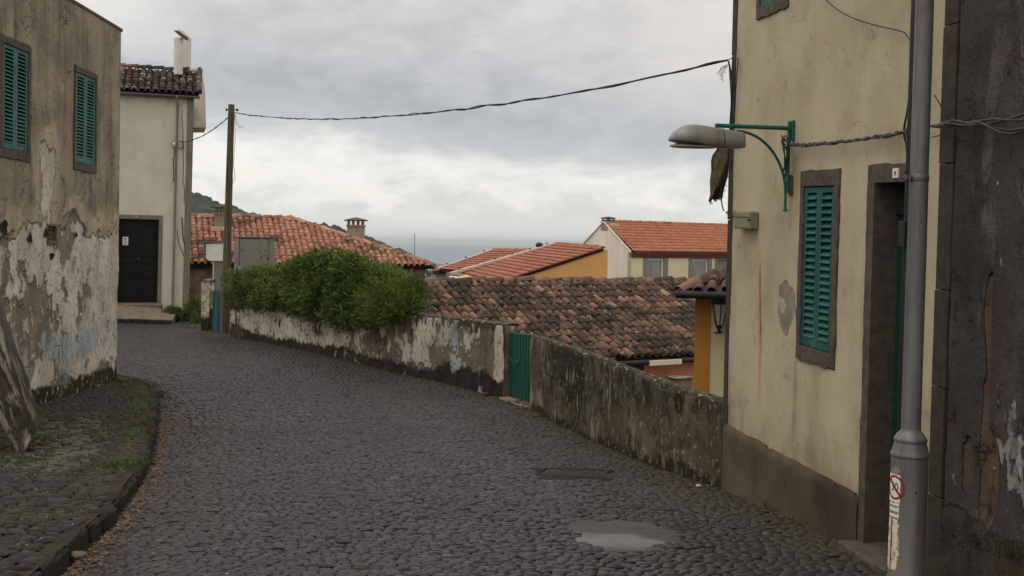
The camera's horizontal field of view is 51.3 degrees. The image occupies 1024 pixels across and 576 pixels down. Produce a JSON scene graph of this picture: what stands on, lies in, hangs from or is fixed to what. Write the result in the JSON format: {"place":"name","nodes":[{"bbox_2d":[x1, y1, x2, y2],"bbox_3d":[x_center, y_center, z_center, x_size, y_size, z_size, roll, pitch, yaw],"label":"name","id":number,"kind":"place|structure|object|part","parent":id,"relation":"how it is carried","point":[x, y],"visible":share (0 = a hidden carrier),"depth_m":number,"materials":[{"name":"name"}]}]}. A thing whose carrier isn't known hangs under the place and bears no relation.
{"place":"outdoors","nodes":[
{"label":"outdoors","id":0,"kind":"place"},
{"bbox_2d":[0,373,161,575],"bbox_3d":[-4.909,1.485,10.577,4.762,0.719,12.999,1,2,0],"label":"pavement","id":1,"kind":"structure","parent":0,"point":[20,486],"depth_m":9.06,"materials":[{"name":"grey stone"}]},
{"bbox_2d":[0,301,40,452],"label":"leaning stone slab","id":2,"kind":"structure","parent":1,"relation":"on","point":[20,419],"depth_m":10.06,"materials":[{"name":"grey stone"}]},
{"bbox_2d":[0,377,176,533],"bbox_3d":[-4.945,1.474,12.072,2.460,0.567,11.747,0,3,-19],"label":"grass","id":3,"kind":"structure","parent":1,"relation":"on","point":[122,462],"depth_m":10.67,"materials":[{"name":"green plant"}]},
{"bbox_2d":[117,305,175,323],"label":"pavement ramp","id":4,"kind":"structure","parent":0,"point":[130,312],"depth_m":29.96,"materials":[{"name":"beige concrete"}]},
{"bbox_2d":[191,192,431,274],"bbox_3d":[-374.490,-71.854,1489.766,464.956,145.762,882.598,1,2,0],"label":"hill","id":5,"kind":"structure","parent":0,"point":[201,204],"depth_m":1462.31,"materials":[{"name":"green plant"}]},
{"bbox_2d":[76,0,732,245],"label":"sky","id":6,"kind":"structure","parent":0,"point":[548,170],"materials":[{"name":"grey"}]},
{"bbox_2d":[60,305,886,575],"bbox_3d":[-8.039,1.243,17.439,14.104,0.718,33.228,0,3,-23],"label":"road","id":7,"kind":"structure","parent":0,"point":[133,332],"depth_m":9.06,"materials":[{"name":"grey stone"}]},
{"bbox_2d":[0,0,122,404],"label":"weathered house","id":8,"kind":"structure","parent":7,"relation":"on","point":[60,71],"depth_m":14.83,"materials":[{"name":"grey paint"}]},
{"bbox_2d":[0,32,31,161],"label":"window","id":9,"kind":"structure","parent":8,"relation":"in","point":[15,56],"depth_m":13.32,"materials":[{"name":"teal paint"}]},
{"bbox_2d":[73,64,97,172],"bbox_3d":[-6.328,-2.460,15.690,0.153,1.505,0.925,1,2,-2],"label":"window","id":10,"kind":"structure","parent":8,"relation":"in","point":[85,116],"depth_m":15.70,"materials":[{"name":"teal paint"}]},
{"bbox_2d":[71,550,86,558],"bbox_3d":[-2.592,1.595,6.381,0.085,0.055,0.085,2,3,25],"label":"loose stone","id":11,"kind":"object","parent":7,"relation":"on","point":[78,554],"visible":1,"depth_m":6.36,"materials":[{"name":"beige stone"}]},
{"bbox_2d":[21,374,159,575],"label":"kerb","id":12,"kind":"structure","parent":7,"relation":"on","point":[57,560],"depth_m":7.13,"materials":[{"name":"grey stone"}]},
{"bbox_2d":[117,319,171,324],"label":"ramp kerb","id":13,"kind":"structure","parent":7,"relation":"on","point":[148,321],"depth_m":29.44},
{"bbox_2d":[117,29,205,311],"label":"white house","id":14,"kind":"structure","parent":7,"relation":"on","point":[155,204],"depth_m":30.71,"materials":[{"name":"beige paint"}]},
{"bbox_2d":[118,219,138,301],"bbox_3d":[-11.022,-0.785,30.650,0.583,2.387,0.076,0,2,-17],"label":"door","id":15,"kind":"structure","parent":14,"relation":"in","point":[128,254],"depth_m":30.63,"materials":[{"name":"black paint"}]},
{"bbox_2d":[138,219,158,301],"bbox_3d":[-10.499,-0.783,30.807,0.583,2.387,0.076,0,2,-17],"label":"door","id":16,"kind":"structure","parent":14,"relation":"in","point":[148,229],"depth_m":30.78,"materials":[{"name":"black paint"}]},
{"bbox_2d":[171,109,185,256],"bbox_3d":[-9.614,-3.018,30.750,0.428,4.259,0.137,-1,3,-43],"label":"wall cable","id":17,"kind":"object","parent":14,"relation":"attached to","point":[173,143],"depth_m":30.74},
{"bbox_2d":[161,305,188,321],"bbox_3d":[-9.649,0.787,30.483,0.870,0.641,0.716,1,2,0],"label":"foot shrub","id":18,"kind":"object","parent":7,"relation":"on","point":[180,313],"visible":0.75,"depth_m":30.35,"materials":[{"name":"green plant"}]},
{"bbox_2d":[183,295,200,322],"bbox_3d":[-9.034,0.680,30.332,0.664,0.942,1.383,0,3,-24],"label":"corner weed","id":19,"kind":"object","parent":7,"relation":"on","point":[195,315],"visible":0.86,"depth_m":30.47,"materials":[{"name":"green plant"}]},
{"bbox_2d":[201,279,215,330],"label":"gate pier","id":20,"kind":"structure","parent":7,"relation":"on","point":[206,301],"depth_m":27.73,"materials":[{"name":"white paint"}]},
{"bbox_2d":[203,242,222,290],"bbox_3d":[-7.748,-0.574,27.768,0.538,1.274,0.330,0,3,-20],"label":"meter box","id":21,"kind":"object","parent":20,"relation":"attached to","point":[213,251],"visible":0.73,"depth_m":27.66,"materials":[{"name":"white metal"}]},
{"bbox_2d":[212,291,221,331],"bbox_3d":[-7.503,0.621,27.382,0.376,1.099,0.064,1,2,12],"label":"sheet metal door","id":22,"kind":"structure","parent":7,"relation":"on","point":[216,310],"depth_m":27.38,"materials":[{"name":"teal metal"}]},
{"bbox_2d":[220,104,241,333],"bbox_3d":[-7.074,-1.610,26.961,0.583,6.020,0.236,1,2,0],"label":"utility pole","id":23,"kind":"object","parent":7,"relation":"on","point":[225,314],"visible":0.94,"depth_m":26.88,"materials":[{"name":"wood"}]},
{"bbox_2d":[179,117,227,141],"bbox_3d":[-8.357,-4.230,28.790,0.032,0.385,4.515,-1,3,-33],"label":"service cable","id":24,"kind":"object","parent":23,"relation":"attached to","point":[206,133],"visible":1,"depth_m":28.29,"materials":[{"name":"black rubber"}]},
{"bbox_2d":[234,59,727,119],"bbox_3d":[-2.562,-3.200,18.082,0.048,1.566,19.743,0,3,-27],"label":"overhead cable","id":25,"kind":"object","parent":23,"relation":"attached to","point":[624,83],"visible":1,"depth_m":12.63,"materials":[{"name":"black rubber"}]},
{"bbox_2d":[233,236,275,274],"bbox_3d":[-6.864,-0.065,28.404,0.998,2.599,0.670,0,3,-25],"label":"door frame","id":26,"kind":"object","parent":7,"relation":"on","point":[245,252],"visible":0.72,"depth_m":28.06,"materials":[{"name":"grey paint"}]},
{"bbox_3d":[-6.778,-0.844,28.054,0.745,0.878,0.021,0,3,-25],"label":"door","id":27,"kind":"part","parent":26,"relation":"part of","materials":[{"name":"grey paint"}]},
{"bbox_2d":[230,302,518,397],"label":"garden wall","id":28,"kind":"structure","parent":7,"relation":"on","point":[471,353],"depth_m":19.06,"materials":[{"name":"white paint"}]},
{"bbox_2d":[217,237,307,321],"bbox_3d":[-5.577,-0.205,24.794,1.479,1.954,4.913,-1,3,-38],"label":"shrub","id":29,"kind":"object","parent":28,"relation":"on","point":[263,287],"visible":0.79,"depth_m":24.59,"materials":[{"name":"green plant"}]},
{"bbox_2d":[281,245,378,338],"bbox_3d":[-3.686,0.054,22.204,1.331,1.926,4.362,-1,3,-36],"label":"shrub","id":30,"kind":"object","parent":28,"relation":"on","point":[325,291],"visible":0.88,"depth_m":21.83,"materials":[{"name":"green plant"}]},
{"bbox_2d":[347,256,435,339],"bbox_3d":[-2.393,0.202,20.282,1.291,1.654,3.018,-1,3,-36],"label":"shrub","id":31,"kind":"object","parent":28,"relation":"on","point":[391,292],"visible":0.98,"depth_m":19.71,"materials":[{"name":"green plant"}]},
{"bbox_2d":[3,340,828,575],"bbox_3d":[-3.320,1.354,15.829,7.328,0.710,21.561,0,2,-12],"label":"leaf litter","id":32,"kind":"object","parent":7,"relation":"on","point":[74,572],"visible":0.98,"depth_m":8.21,"materials":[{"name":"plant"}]},
{"bbox_2d":[178,320,793,521],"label":"weeds","id":33,"kind":"object","parent":7,"relation":"on","point":[655,465],"visible":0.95,"depth_m":15.89,"materials":[{"name":"green plant"}]},
{"bbox_2d":[499,397,529,406],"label":"gate sill","id":34,"kind":"structure","parent":7,"relation":"on","point":[508,399],"depth_m":16.30,"materials":[{"name":"beige concrete"}]},
{"bbox_2d":[509,333,531,402],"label":"slatted gate","id":35,"kind":"structure","parent":34,"relation":"on","point":[519,377],"depth_m":16.30,"materials":[{"name":"green paint"}]},
{"bbox_2d":[535,467,612,477],"bbox_3d":[0.558,1.774,10.020,0.797,0.057,0.523,1,2,3],"label":"inspection cover","id":36,"kind":"object","parent":7,"relation":"on","point":[575,472],"visible":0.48,"depth_m":10.14,"materials":[{"name":"metal"}]},
{"bbox_2d":[562,519,686,555],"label":"puddle","id":37,"kind":"object","parent":7,"relation":"on","point":[626,536],"visible":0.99,"depth_m":7.29,"materials":[{"name":"grey liquid"}]},
{"bbox_2d":[530,335,723,487],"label":"garden wall","id":38,"kind":"structure","parent":7,"relation":"on","point":[628,411],"depth_m":11.36,"materials":[{"name":"grey concrete"}]},
{"bbox_2d":[721,0,960,575],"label":"corner house","id":39,"kind":"structure","parent":7,"relation":"on","point":[812,334],"depth_m":7.44,"materials":[{"name":"paint"}]},
{"bbox_2d":[708,148,728,204],"bbox_3d":[1.897,-1.027,9.675,0.196,0.556,0.212,1,2,0],"label":"ragged mat","id":40,"kind":"object","parent":39,"relation":"hanging from","point":[718,162],"visible":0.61,"depth_m":9.66,"materials":[{"name":"fabric"}]},
{"bbox_2d":[717,57,738,217],"bbox_3d":[1.884,-1.303,9.333,0.026,1.402,0.589,1,2,-10],"label":"corner cable","id":41,"kind":"object","parent":39,"relation":"attached to","point":[731,96],"visible":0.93,"depth_m":9.27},
{"bbox_2d":[668,120,794,211],"bbox_3d":[1.646,-0.929,7.984,0.977,0.692,0.235,1,2,-4],"label":"wall street lamp","id":42,"kind":"object","parent":39,"relation":"attached to","point":[696,136],"visible":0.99,"depth_m":7.94,"materials":[{"name":"grey metal"}]},
{"bbox_2d":[780,135,788,179],"bbox_3d":[2.058,-0.974,8.041,0.064,0.360,0.245,1,2,0],"label":"cable tangle","id":43,"kind":"object","parent":42,"relation":"hanging from","point":[783,139],"visible":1,"depth_m":8.01,"materials":[{"name":"black rubber"}]},
{"bbox_2d":[734,211,757,228],"bbox_3d":[1.947,-0.565,8.873,0.086,0.156,0.368,1,2,-10],"label":"junction box","id":44,"kind":"object","parent":39,"relation":"attached to","point":[745,219],"visible":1,"depth_m":8.78,"materials":[{"name":"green plastic"}]},
{"bbox_2d":[756,0,789,19],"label":"window","id":45,"kind":"structure","parent":39,"relation":"in","point":[764,8],"depth_m":8.53,"materials":[{"name":"green paint"}]},
{"bbox_2d":[795,168,841,368],"bbox_3d":[2.248,-0.147,7.659,0.138,1.422,0.631,1,2,-10],"label":"window","id":46,"kind":"structure","parent":39,"relation":"in","point":[820,190],"depth_m":7.64,"materials":[{"name":"green paint"}]},
{"bbox_2d":[786,130,905,147],"bbox_3d":[2.229,-1.007,7.221,0.039,0.103,1.745,1,2,-10],"label":"wall cable bundle","id":47,"kind":"object","parent":39,"relation":"attached to","point":[875,136],"depth_m":7.09,"materials":[{"name":"black rubber"}]},
{"bbox_2d":[826,0,947,147],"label":"thin wire","id":48,"kind":"object","parent":39,"relation":"attached to","point":[904,125],"visible":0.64,"depth_m":6.46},
{"bbox_2d":[891,207,903,449],"bbox_3d":[2.524,0.585,6.689,0.085,2.193,0.450,1,2,-10],"label":"door","id":49,"kind":"structure","parent":39,"relation":"in","point":[899,211],"depth_m":6.86,"materials":[{"name":"black wood"}]},
{"bbox_2d":[897,0,915,431],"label":"black pipe","id":50,"kind":"object","parent":39,"relation":"attached to","point":[902,232],"visible":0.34,"depth_m":6.32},
{"bbox_2d":[886,0,933,575],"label":"lamp post","id":51,"kind":"object","parent":7,"relation":"on","point":[910,457],"visible":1,"depth_m":5.68,"materials":[{"name":"grey metal"}]},
{"bbox_2d":[938,0,1023,575],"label":"sooty house","id":52,"kind":"structure","parent":7,"relation":"on","point":[984,470],"depth_m":5.70,"materials":[{"name":"grey paint"}]},
{"bbox_2d":[930,121,1023,134],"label":"wall cable bundle","id":53,"kind":"object","parent":52,"relation":"attached to","point":[996,129],"depth_m":5.57,"materials":[{"name":"grey rubber"}]},
{"bbox_2d":[934,113,1023,126],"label":"wall cable bundle","id":54,"kind":"object","parent":52,"relation":"attached to","point":[1012,118],"depth_m":5.56,"materials":[{"name":"grey rubber"}]},
{"bbox_2d":[966,518,1023,564],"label":"wall weed","id":55,"kind":"object","parent":52,"relation":"attached to","point":[1007,550],"depth_m":5.40,"materials":[{"name":"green plant"}]},
{"bbox_2d":[386,243,723,277],"bbox_3d":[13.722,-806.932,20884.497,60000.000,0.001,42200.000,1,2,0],"label":"sea","id":56,"kind":"structure","parent":0,"point":[441,253],"depth_m":8665.92,"materials":[{"name":"liquid"}]},
{"bbox_3d":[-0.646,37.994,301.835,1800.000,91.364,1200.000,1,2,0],"label":"terrain","id":57,"kind":"structure","parent":0,"visible":0},
{"bbox_2d":[189,204,435,304],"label":"salmon roofed house","id":58,"kind":"structure","parent":57,"relation":"on","point":[293,235],"depth_m":39.22,"materials":[{"name":"tile"}]},
{"bbox_2d":[432,242,607,277],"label":"ochre house","id":59,"kind":"structure","parent":57,"relation":"on","point":[557,259],"depth_m":47.03,"materials":[{"name":"red tile"}]},
{"bbox_2d":[415,275,706,387],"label":"brown roofed house","id":60,"kind":"structure","parent":57,"relation":"on","point":[648,324],"depth_m":24.18,"materials":[{"name":"tile"}]},
{"bbox_2d":[631,365,643,370],"bbox_3d":[2.450,1.858,23.107,0.989,0.330,0.085,0,3,-31],"label":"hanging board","id":61,"kind":"object","parent":60,"relation":"hanging from","point":[640,367],"visible":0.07,"depth_m":23.28,"materials":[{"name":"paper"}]},
{"bbox_2d":[582,217,727,277],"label":"cream house","id":62,"kind":"structure","parent":57,"relation":"on","point":[682,249],"depth_m":62.28,"materials":[{"name":"terracotta tile"},{"name":"cream plaster"},{"name":"glass"}]},
{"bbox_2d":[643,258,667,277],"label":"window","id":63,"kind":"structure","parent":62,"relation":"in","point":[652,267],"depth_m":61.29,"materials":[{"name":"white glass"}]},
{"bbox_2d":[688,258,711,277],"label":"window","id":64,"kind":"structure","parent":62,"relation":"in","point":[697,266],"depth_m":63.27,"materials":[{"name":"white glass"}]},
{"bbox_2d":[715,258,726,270],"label":"window","id":65,"kind":"structure","parent":62,"relation":"in","point":[720,263],"depth_m":64.30,"materials":[{"name":"white glass"}]},
{"bbox_2d":[665,375,693,387],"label":"cement pier","id":66,"kind":"structure","parent":57,"relation":"on","point":[684,380],"depth_m":23.10,"materials":[{"name":"beige concrete"}]},
{"bbox_2d":[673,266,726,396],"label":"mustard house","id":67,"kind":"structure","parent":57,"relation":"on","point":[709,347],"depth_m":15.99,"materials":[{"name":"paint"}]},
{"bbox_2d":[711,299,725,333],"bbox_3d":[3.064,0.340,15.785,0.263,0.678,0.283,0,3,-24],"label":"wall lantern","id":68,"kind":"object","parent":67,"relation":"attached to","point":[718,307],"depth_m":15.71,"materials":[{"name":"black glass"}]}
]}

